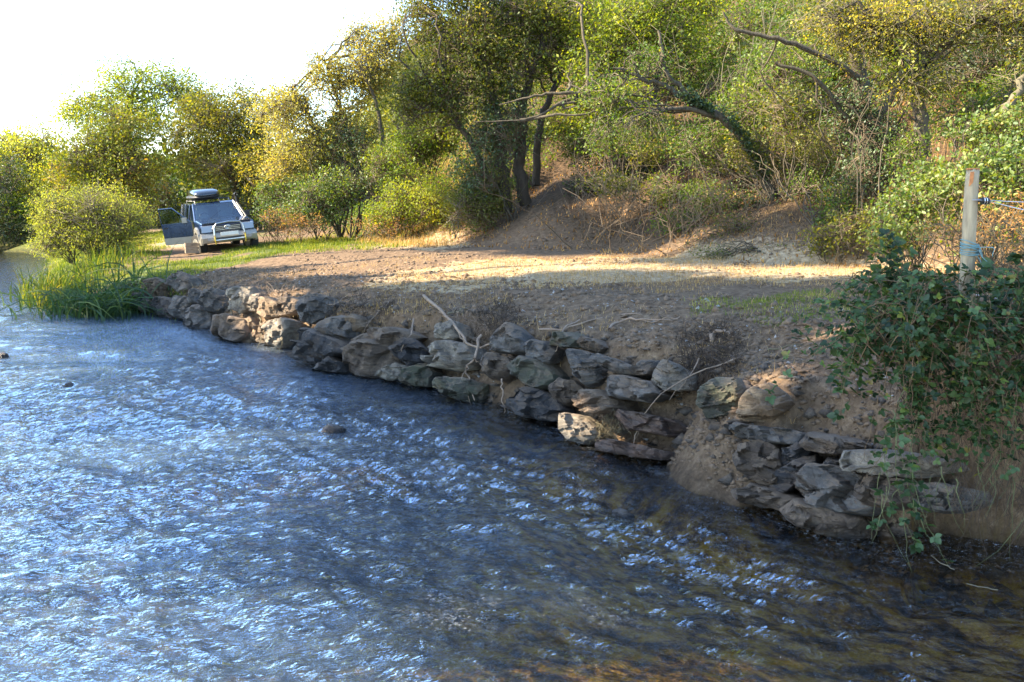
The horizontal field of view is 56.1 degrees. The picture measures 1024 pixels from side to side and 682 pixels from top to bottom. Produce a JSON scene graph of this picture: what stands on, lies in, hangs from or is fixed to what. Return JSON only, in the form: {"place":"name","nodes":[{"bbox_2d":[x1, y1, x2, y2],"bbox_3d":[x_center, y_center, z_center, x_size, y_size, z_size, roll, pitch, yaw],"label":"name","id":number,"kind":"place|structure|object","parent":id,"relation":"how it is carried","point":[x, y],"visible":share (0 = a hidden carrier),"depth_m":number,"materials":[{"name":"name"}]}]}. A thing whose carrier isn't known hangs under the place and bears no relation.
{"place":"outdoors","nodes":[
{"label":"outdoors","id":0,"kind":"place"},
{"bbox_2d":[0,0,465,173],"label":"sky","id":1,"kind":"structure","parent":0,"point":[41,41],"materials":[{"name":"white"}]},
{"bbox_2d":[0,0,1023,681],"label":"ground","id":2,"kind":"structure","parent":0,"point":[692,480],"depth_m":9.47,"materials":[{"name":"soil"}]},
{"bbox_2d":[0,144,42,246],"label":"dark tree","id":3,"kind":"object","parent":2,"relation":"on","point":[9,228],"visible":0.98,"depth_m":47.65,"materials":[{"name":"green plant"}]},
{"bbox_2d":[0,107,87,234],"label":"willow","id":4,"kind":"object","parent":2,"relation":"on","point":[14,142],"visible":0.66,"depth_m":48.64,"materials":[{"name":"green plant"}]},
{"bbox_2d":[19,173,160,264],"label":"willow bush","id":5,"kind":"object","parent":2,"relation":"on","point":[107,221],"visible":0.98,"depth_m":30.36,"materials":[{"name":"green plant"}]},
{"bbox_2d":[19,229,170,281],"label":"bank grass","id":6,"kind":"structure","parent":2,"relation":"on","point":[157,251],"depth_m":32.61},
{"bbox_2d":[27,89,177,225],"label":"russet tree","id":7,"kind":"object","parent":2,"relation":"on","point":[123,146],"visible":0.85,"depth_m":42.74,"materials":[{"name":"green plant"}]},
{"bbox_2d":[43,43,227,205],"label":"tall ash","id":8,"kind":"object","parent":2,"relation":"on","point":[143,89],"visible":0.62,"depth_m":54.02,"materials":[{"name":"green plant"}]},
{"bbox_2d":[127,147,191,228],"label":"dark holly","id":9,"kind":"object","parent":2,"relation":"on","point":[166,215],"visible":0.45,"depth_m":49.27,"materials":[{"name":"green plant"}]},
{"bbox_2d":[158,188,258,252],"bbox_3d":[-10.130,-3.949,31.524,2.824,2.090,4.556,-10,12,-25],"label":"off road car","id":10,"kind":"object","parent":2,"relation":"on","point":[223,221],"visible":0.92,"depth_m":30.68,"materials":[{"name":"silver paint"}]},
{"bbox_2d":[141,70,306,223],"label":"grey willow","id":11,"kind":"object","parent":2,"relation":"on","point":[217,121],"visible":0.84,"depth_m":43.22,"materials":[{"name":"green plant"}]},
{"bbox_2d":[210,313,251,341],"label":"boulder","id":12,"kind":"object","parent":2,"relation":"on","point":[229,327],"visible":0.92,"depth_m":18.11,"materials":[{"name":"grey stone"}]},
{"bbox_2d":[19,16,452,225],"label":"distant scrub","id":13,"kind":"object","parent":2,"relation":"on","point":[230,194],"visible":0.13,"depth_m":53.80,"materials":[{"name":"green plant"}]},
{"bbox_2d":[63,174,470,381],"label":"turf grass","id":14,"kind":"structure","parent":2,"relation":"on","point":[225,255],"depth_m":25.72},
{"bbox_2d":[249,162,312,240],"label":"bramble bush","id":15,"kind":"object","parent":2,"relation":"on","point":[273,196],"visible":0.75,"depth_m":34.16,"materials":[{"name":"green plant"}]},
{"bbox_2d":[268,161,365,242],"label":"bramble bush","id":16,"kind":"object","parent":2,"relation":"on","point":[330,193],"visible":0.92,"depth_m":32.51,"materials":[{"name":"green plant"}]},
{"bbox_2d":[295,293,338,323],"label":"boulder","id":17,"kind":"object","parent":2,"relation":"on","point":[309,308],"visible":0.86,"depth_m":16.35,"materials":[{"name":"grey stone"}]},
{"bbox_2d":[237,0,420,206],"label":"hawthorn","id":18,"kind":"object","parent":2,"relation":"on","point":[291,100],"visible":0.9,"depth_m":34.27,"materials":[{"name":"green plant"}]},
{"bbox_2d":[314,315,362,341],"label":"boulder","id":19,"kind":"object","parent":2,"relation":"on","point":[339,327],"visible":0.68,"depth_m":15.24,"materials":[{"name":"grey stone"}]},
{"bbox_2d":[289,107,391,238],"bbox_3d":[-6.199,-5.941,34.666,2.851,4.721,5.542,-8,12,-43],"label":"ivy shrub","id":20,"kind":"object","parent":2,"relation":"on","point":[342,135],"visible":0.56,"depth_m":33.79,"materials":[{"name":"green plant"}]},
{"bbox_2d":[251,146,492,257],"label":"verge grass","id":21,"kind":"structure","parent":2,"relation":"on","point":[330,246],"depth_m":30.51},
{"bbox_2d":[351,327,427,344],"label":"boulder","id":22,"kind":"object","parent":2,"relation":"on","point":[387,335],"visible":0.7,"depth_m":14.42,"materials":[{"name":"grey stone"}]},
{"bbox_2d":[388,337,429,365],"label":"boulder","id":23,"kind":"object","parent":2,"relation":"on","point":[413,349],"visible":0.83,"depth_m":14.16,"materials":[{"name":"stone"}]},
{"bbox_2d":[355,169,470,240],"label":"shrub","id":24,"kind":"object","parent":2,"relation":"on","point":[401,204],"visible":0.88,"depth_m":30.72,"materials":[{"name":"green plant"}]},
{"bbox_2d":[356,95,471,227],"bbox_3d":[-3.358,-6.082,32.560,4.214,4.742,3.516,0,9,0],"label":"shrub","id":25,"kind":"object","parent":2,"relation":"on","point":[435,144],"visible":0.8,"depth_m":32.21,"materials":[{"name":"green plant"}]},
{"bbox_2d":[354,119,497,247],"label":"dry verge","id":26,"kind":"structure","parent":2,"relation":"on","point":[414,242],"depth_m":30.40,"materials":[{"name":"plant"}]},
{"bbox_2d":[420,340,486,372],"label":"boulder","id":27,"kind":"object","parent":2,"relation":"on","point":[451,355],"visible":0.94,"depth_m":13.44,"materials":[{"name":"stone"}]},
{"bbox_2d":[432,376,489,404],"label":"boulder","id":28,"kind":"object","parent":2,"relation":"on","point":[462,389],"visible":0.88,"depth_m":12.90,"materials":[{"name":"stone"}]},
{"bbox_2d":[366,0,590,213],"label":"ivy tree","id":29,"kind":"object","parent":2,"relation":"on","point":[437,86],"visible":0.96,"depth_m":28.51,"materials":[{"name":"green plant"}]},
{"bbox_2d":[440,74,547,222],"bbox_3d":[-0.523,-5.709,28.628,3.255,4.399,2.753,0,9,0],"label":"ivy growth","id":30,"kind":"object","parent":29,"relation":"attached to","point":[482,134],"visible":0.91,"depth_m":28.47,"materials":[{"name":"green plant"}]},
{"bbox_2d":[433,161,523,241],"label":"shrub","id":31,"kind":"object","parent":2,"relation":"on","point":[470,206],"visible":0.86,"depth_m":28.56,"materials":[{"name":"green plant"}]},
{"bbox_2d":[479,352,515,382],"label":"boulder","id":32,"kind":"object","parent":2,"relation":"on","point":[493,365],"visible":0.82,"depth_m":12.53,"materials":[{"name":"grey stone"}]},
{"bbox_2d":[489,322,534,355],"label":"boulder","id":33,"kind":"object","parent":2,"relation":"on","point":[508,338],"visible":0.88,"depth_m":12.59,"materials":[{"name":"grey stone"}]},
{"bbox_2d":[500,386,575,422],"bbox_3d":[0.369,0.787,11.956,0.970,0.497,0.686,8,12,42],"label":"boulder","id":34,"kind":"object","parent":2,"relation":"on","point":[534,403],"visible":0.85,"depth_m":11.74,"materials":[{"name":"stone"}]},
{"bbox_2d":[505,355,569,390],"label":"boulder","id":35,"kind":"object","parent":34,"relation":"on","point":[533,372],"visible":0.78,"depth_m":12.01,"materials":[{"name":"stone"}]},
{"bbox_2d":[523,339,563,363],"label":"boulder","id":36,"kind":"object","parent":35,"relation":"on","point":[543,351],"visible":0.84,"depth_m":12.12,"materials":[{"name":"grey stone"}]},
{"bbox_2d":[119,255,990,427],"bbox_3d":[-0.514,-0.950,17.195,6.367,1.843,22.628,-7,11,-39],"label":"bank chaff","id":37,"kind":"object","parent":2,"relation":"on","point":[550,287],"visible":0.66,"depth_m":15.56,"materials":[{"name":"plant"}]},
{"bbox_2d":[123,278,1023,618],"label":"rubble","id":38,"kind":"object","parent":2,"relation":"on","point":[895,528],"visible":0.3,"depth_m":9.19,"materials":[{"name":"stone"}]},
{"bbox_2d":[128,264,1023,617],"bbox_3d":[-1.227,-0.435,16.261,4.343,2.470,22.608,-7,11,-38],"label":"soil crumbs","id":39,"kind":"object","parent":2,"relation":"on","point":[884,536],"visible":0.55,"depth_m":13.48,"materials":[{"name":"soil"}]},
{"bbox_2d":[558,412,609,445],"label":"boulder","id":40,"kind":"object","parent":2,"relation":"on","point":[571,426],"visible":0.91,"depth_m":10.77,"materials":[{"name":"stone"}]},
{"bbox_2d":[565,348,607,387],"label":"boulder","id":41,"kind":"object","parent":2,"relation":"on","point":[587,371],"visible":0.75,"depth_m":11.45,"materials":[{"name":"grey stone"}]},
{"bbox_2d":[474,125,731,248],"bbox_3d":[2.421,-3.881,24.551,7.324,3.431,3.342,-2,9,-15],"label":"coppice stool","id":42,"kind":"object","parent":2,"relation":"on","point":[618,205],"visible":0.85,"depth_m":24.60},
{"bbox_2d":[571,389,640,415],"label":"boulder","id":43,"kind":"object","parent":2,"relation":"on","point":[597,401],"visible":0.87,"depth_m":10.72,"materials":[{"name":"grey stone"}]},
{"bbox_2d":[474,0,743,175],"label":"hazel","id":44,"kind":"object","parent":2,"relation":"on","point":[644,21],"visible":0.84,"depth_m":27.69,"materials":[{"name":"green plant"}]},
{"bbox_2d":[544,98,685,202],"bbox_3d":[2.494,-5.364,27.641,3.550,3.004,5.956,-5,10,-27],"label":"shrub","id":45,"kind":"object","parent":2,"relation":"on","point":[571,145],"visible":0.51,"depth_m":26.56,"materials":[{"name":"green plant"}]},
{"bbox_2d":[562,128,672,196],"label":"shrub","id":46,"kind":"object","parent":2,"relation":"on","point":[616,164],"visible":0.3,"depth_m":28.82,"materials":[{"name":"green plant"}]},
{"bbox_2d":[440,0,804,106],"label":"shrub","id":47,"kind":"object","parent":2,"relation":"on","point":[735,21],"visible":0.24,"depth_m":31.22,"materials":[{"name":"green plant"}]},
{"bbox_2d":[595,438,674,461],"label":"boulder","id":48,"kind":"object","parent":2,"relation":"on","point":[621,448],"visible":0.97,"depth_m":10.11,"materials":[{"name":"stone"}]},
{"bbox_2d":[605,375,674,402],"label":"boulder","id":49,"kind":"object","parent":2,"relation":"on","point":[626,387],"visible":0.94,"depth_m":10.49,"materials":[{"name":"grey stone"}]},
{"bbox_2d":[279,176,1005,289],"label":"soil lumps","id":50,"kind":"object","parent":2,"relation":"on","point":[573,260],"visible":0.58,"depth_m":21.45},
{"bbox_2d":[276,0,1023,266],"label":"ground ivy","id":51,"kind":"object","parent":2,"relation":"on","point":[552,156],"visible":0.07,"depth_m":32.33,"materials":[{"name":"green plant"}]},
{"bbox_2d":[614,409,687,437],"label":"boulder","id":52,"kind":"object","parent":2,"relation":"on","point":[642,422],"visible":0.91,"depth_m":10.24,"materials":[{"name":"stone"}]},
{"bbox_2d":[558,30,780,202],"bbox_3d":[4.226,-4.617,21.919,6.291,4.849,2.353,0,9,-3],"label":"arched tree","id":53,"kind":"object","parent":2,"relation":"on","point":[698,105],"visible":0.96,"depth_m":21.85,"materials":[{"name":"green plant"}]},
{"bbox_2d":[320,1,1023,273],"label":"dead leaf litter","id":54,"kind":"object","parent":2,"relation":"on","point":[662,242],"visible":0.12,"depth_m":24.87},
{"bbox_2d":[651,359,697,391],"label":"boulder","id":55,"kind":"object","parent":2,"relation":"on","point":[670,374],"visible":0.88,"depth_m":10.36,"materials":[{"name":"stone"}]},
{"bbox_2d":[348,0,1023,176],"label":"hillside scrub","id":56,"kind":"object","parent":2,"relation":"on","point":[748,46],"visible":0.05,"depth_m":30.38,"materials":[{"name":"green plant"}]},
{"bbox_2d":[563,141,813,255],"bbox_3d":[4.030,-3.306,21.472,6.087,3.423,3.310,-3,9,-20],"label":"coppice stool","id":57,"kind":"object","parent":2,"relation":"on","point":[668,217],"visible":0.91,"depth_m":21.28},
{"bbox_2d":[363,76,1020,317],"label":"straw litter","id":58,"kind":"object","parent":2,"relation":"on","point":[649,266],"visible":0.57,"depth_m":17.55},
{"bbox_2d":[639,168,764,235],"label":"shrub","id":59,"kind":"object","parent":2,"relation":"on","point":[703,194],"visible":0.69,"depth_m":23.11,"materials":[{"name":"green plant"}]},
{"bbox_2d":[637,51,770,210],"bbox_3d":[5.846,-5.931,26.991,3.345,4.828,6.586,5,10,28],"label":"shrub","id":60,"kind":"object","parent":2,"relation":"on","point":[711,93],"visible":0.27,"depth_m":25.89,"materials":[{"name":"green plant"}]},
{"bbox_2d":[666,315,752,395],"bbox_3d":[2.229,0.195,10.665,0.995,0.851,1.600,3,9,16],"label":"root tangle","id":61,"kind":"object","parent":2,"relation":"on","point":[701,350],"visible":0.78,"depth_m":10.54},
{"bbox_2d":[696,377,745,418],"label":"boulder","id":62,"kind":"object","parent":2,"relation":"on","point":[717,397],"visible":0.79,"depth_m":9.39,"materials":[{"name":"stone"}]},
{"bbox_2d":[660,31,845,195],"bbox_3d":[5.941,-5.541,23.794,4.522,4.129,2.510,4,10,23],"label":"shrub","id":63,"kind":"object","parent":2,"relation":"on","point":[705,150],"visible":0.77,"depth_m":23.59,"materials":[{"name":"green plant"}]},
{"bbox_2d":[732,439,784,485],"bbox_3d":[2.310,1.139,8.889,0.494,0.502,0.710,6,11,34],"label":"boulder","id":64,"kind":"object","parent":2,"relation":"on","point":[758,461],"visible":0.79,"depth_m":8.71,"materials":[{"name":"grey stone"}]},
{"bbox_2d":[723,421,805,444],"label":"boulder","id":65,"kind":"object","parent":2,"relation":"on","point":[777,435],"visible":0.87,"depth_m":8.78,"materials":[{"name":"grey stone"}]},
{"bbox_2d":[736,382,793,422],"bbox_3d":[2.427,0.601,9.162,0.531,0.446,0.727,4,10,24],"label":"boulder","id":66,"kind":"object","parent":2,"relation":"on","point":[754,405],"visible":0.94,"depth_m":8.94,"materials":[{"name":"beige stone"}]},
{"bbox_2d":[730,482,803,510],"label":"boulder","id":67,"kind":"object","parent":2,"relation":"on","point":[759,495],"visible":0.75,"depth_m":8.43,"materials":[{"name":"grey stone"}]},
{"bbox_2d":[711,74,842,203],"bbox_3d":[6.046,-4.615,22.086,2.074,2.967,2.999,-5,10,-31],"label":"shrub","id":68,"kind":"object","parent":2,"relation":"on","point":[808,114],"visible":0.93,"depth_m":21.53,"materials":[{"name":"green plant"}]},
{"bbox_2d":[684,287,887,327],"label":"short grass","id":69,"kind":"structure","parent":2,"relation":"on","point":[778,300],"depth_m":12.12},
{"bbox_2d":[562,293,1023,616],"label":"crumbled earth","id":70,"kind":"structure","parent":2,"relation":"on","point":[813,423],"depth_m":9.50,"materials":[{"name":"soil"}]},
{"bbox_2d":[714,0,873,123],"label":"shrub","id":71,"kind":"object","parent":2,"relation":"on","point":[783,32],"visible":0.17,"depth_m":25.91,"materials":[{"name":"green plant"}]},
{"bbox_2d":[769,133,851,206],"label":"shrub","id":72,"kind":"object","parent":2,"relation":"on","point":[817,158],"visible":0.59,"depth_m":22.40,"materials":[{"name":"green plant"}]},
{"bbox_2d":[768,159,866,228],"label":"shrub","id":73,"kind":"object","parent":2,"relation":"on","point":[805,189],"visible":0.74,"depth_m":20.18,"materials":[{"name":"green plant"}]},
{"bbox_2d":[779,497,876,543],"bbox_3d":[2.661,1.501,8.095,0.796,0.326,0.718,3,9,21],"label":"boulder","id":74,"kind":"object","parent":2,"relation":"on","point":[801,513],"visible":0.88,"depth_m":7.88,"materials":[{"name":"grey stone"}]},
{"bbox_2d":[722,0,941,214],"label":"ivy tree","id":75,"kind":"object","parent":2,"relation":"on","point":[871,161],"visible":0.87,"depth_m":19.73,"materials":[{"name":"green plant"}]},
{"bbox_2d":[799,431,872,454],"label":"boulder","id":76,"kind":"object","parent":2,"relation":"on","point":[825,443],"visible":0.88,"depth_m":8.27,"materials":[{"name":"grey stone"}]},
{"bbox_2d":[794,462,885,516],"bbox_3d":[2.790,1.282,8.181,0.727,0.503,0.868,-8,12,-41],"label":"boulder","id":77,"kind":"object","parent":2,"relation":"on","point":[828,486],"visible":0.74,"depth_m":8.01,"materials":[{"name":"grey stone"}]},
{"bbox_2d":[796,190,886,265],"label":"shrub","id":78,"kind":"object","parent":2,"relation":"on","point":[838,236],"visible":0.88,"depth_m":17.89,"materials":[{"name":"green plant"}]},
{"bbox_2d":[854,475,917,510],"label":"boulder","id":79,"kind":"object","parent":2,"relation":"on","point":[864,492],"visible":0.62,"depth_m":7.62,"materials":[{"name":"grey stone"}]},
{"bbox_2d":[839,449,968,477],"bbox_3d":[3.224,1.000,7.896,0.974,0.291,0.704,4,10,24],"label":"boulder","id":80,"kind":"object","parent":79,"relation":"on","point":[850,460],"visible":0.67,"depth_m":7.67,"materials":[{"name":"stone"}]},
{"bbox_2d":[851,37,923,229],"bbox_3d":[6.928,-3.678,17.723,1.001,3.852,1.379,0,9,0],"label":"tree","id":81,"kind":"object","parent":2,"relation":"on","point":[890,70],"visible":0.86,"depth_m":17.68,"materials":[{"name":"green plant"}]},
{"bbox_2d":[764,260,1023,404],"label":"bramble","id":82,"kind":"object","parent":2,"relation":"on","point":[920,314],"visible":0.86,"depth_m":6.38,"materials":[{"name":"plant"}]},
{"bbox_2d":[781,261,955,392],"bbox_3d":[2.714,-0.112,7.043,1.257,0.893,1.210,-2,9,-12],"label":"bramble","id":83,"kind":"object","parent":82,"relation":"on","point":[850,331],"visible":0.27,"depth_m":6.92,"materials":[{"name":"plant"}]},
{"bbox_2d":[855,228,917,320],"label":"bramble","id":84,"kind":"object","parent":82,"relation":"attached to","point":[894,264],"visible":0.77,"depth_m":6.78,"materials":[{"name":"plant"}]},
{"bbox_2d":[960,338,1023,430],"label":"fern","id":85,"kind":"object","parent":82,"relation":"attached to","point":[1015,373],"visible":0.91,"depth_m":6.30,"materials":[{"name":"green plant"}]},
{"bbox_2d":[973,252,1023,322],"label":"bramble","id":86,"kind":"object","parent":82,"relation":"on","point":[985,266],"visible":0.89,"depth_m":6.46,"materials":[{"name":"plant"}]},
{"bbox_2d":[776,0,1023,172],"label":"thorn tree","id":87,"kind":"object","parent":2,"relation":"on","point":[1010,22],"visible":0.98,"depth_m":17.50,"materials":[{"name":"green plant"}]},
{"bbox_2d":[855,153,961,275],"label":"bramble bush","id":88,"kind":"object","parent":2,"relation":"on","point":[912,210],"visible":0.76,"depth_m":15.17,"materials":[{"name":"green plant"}]},
{"bbox_2d":[844,0,1023,101],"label":"shrub","id":89,"kind":"object","parent":2,"relation":"on","point":[973,52],"visible":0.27,"depth_m":22.61,"materials":[{"name":"green plant"}]},
{"bbox_2d":[876,54,1023,210],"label":"shrub","id":90,"kind":"object","parent":2,"relation":"on","point":[975,101],"visible":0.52,"depth_m":18.28,"materials":[{"name":"green plant"}]},
{"bbox_2d":[912,482,993,513],"bbox_3d":[3.445,1.235,7.566,0.714,0.366,0.678,0,9,0],"label":"boulder","id":91,"kind":"object","parent":2,"relation":"on","point":[940,495],"visible":0.67,"depth_m":7.31,"materials":[{"name":"grey stone"}]},
{"bbox_2d":[903,176,1023,291],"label":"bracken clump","id":92,"kind":"object","parent":2,"relation":"on","point":[1009,223],"visible":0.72,"depth_m":13.10,"materials":[{"name":"green plant"}]},
{"bbox_2d":[906,126,1023,280],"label":"bramble bush","id":93,"kind":"object","parent":2,"relation":"on","point":[1004,171],"visible":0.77,"depth_m":14.23,"materials":[{"name":"green plant"}]},
{"bbox_2d":[952,168,994,406],"bbox_3d":[3.175,-0.349,6.599,0.204,1.662,0.176,0,9,0],"label":"fence post","id":94,"kind":"object","parent":2,"relation":"on","point":[968,249],"visible":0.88,"depth_m":6.53,"materials":[{"name":"grey wood"}]},
{"bbox_2d":[860,348,1023,483],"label":"bramble","id":95,"kind":"object","parent":94,"relation":"attached to","point":[915,396],"visible":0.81,"depth_m":6.57,"materials":[{"name":"plant"}]},
{"bbox_2d":[866,375,953,565],"bbox_3d":[2.703,0.852,6.528,0.589,1.370,0.411,0,9,0],"label":"bramble","id":96,"kind":"object","parent":95,"relation":"hanging from","point":[918,545],"visible":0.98,"depth_m":6.52,"materials":[{"name":"green plant"}]},
{"bbox_2d":[925,350,1023,569],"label":"root curtain","id":97,"kind":"object","parent":2,"relation":"hanging from","point":[990,470],"visible":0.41,"depth_m":6.92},
{"bbox_2d":[935,92,1023,275],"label":"bramble bush","id":98,"kind":"object","parent":2,"relation":"on","point":[1009,122],"visible":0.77,"depth_m":15.38,"materials":[{"name":"green plant"}]},
{"bbox_2d":[0,249,1023,681],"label":"river","id":99,"kind":"structure","parent":0,"point":[174,325],"depth_m":8.07,"materials":[{"name":"liquid"}]},
{"bbox_2d":[0,249,134,315],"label":"reed clump","id":100,"kind":"object","parent":99,"relation":"in","point":[43,283],"visible":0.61,"depth_m":24.34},
{"bbox_2d":[31,238,145,291],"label":"reed clump","id":101,"kind":"object","parent":99,"relation":"in","point":[114,258],"visible":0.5,"depth_m":28.23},
{"bbox_2d":[0,241,229,325],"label":"reed clump","id":102,"kind":"object","parent":99,"relation":"in","point":[79,304],"visible":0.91,"depth_m":22.06,"materials":[{"name":"plant"}]},
{"bbox_2d":[261,317,308,350],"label":"boulder","id":103,"kind":"object","parent":99,"relation":"in","point":[277,329],"visible":0.88,"depth_m":17.09,"materials":[{"name":"stone"}]},
{"bbox_2d":[283,340,341,364],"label":"boulder","id":104,"kind":"object","parent":99,"relation":"in","point":[308,355],"visible":0.51,"depth_m":15.57,"materials":[{"name":"stone"}]},
{"bbox_2d":[296,327,348,357],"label":"boulder","id":105,"kind":"object","parent":104,"relation":"on","point":[322,344],"visible":0.85,"depth_m":15.15,"materials":[{"name":"stone"}]},
{"bbox_2d":[341,339,403,377],"bbox_3d":[-2.155,0.251,14.787,1.184,0.636,0.687,8,12,41],"label":"boulder","id":106,"kind":"object","parent":99,"relation":"in","point":[367,358],"visible":0.8,"depth_m":14.50,"materials":[{"name":"grey stone"}]},
{"bbox_2d":[397,362,443,387],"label":"boulder","id":107,"kind":"object","parent":99,"relation":"in","point":[420,375],"visible":0.82,"depth_m":13.75,"materials":[{"name":"stone"}]},
{"bbox_2d":[769,455,822,492],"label":"boulder","id":108,"kind":"object","parent":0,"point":[785,475],"visible":0.57,"depth_m":8.48,"materials":[{"name":"stone"}]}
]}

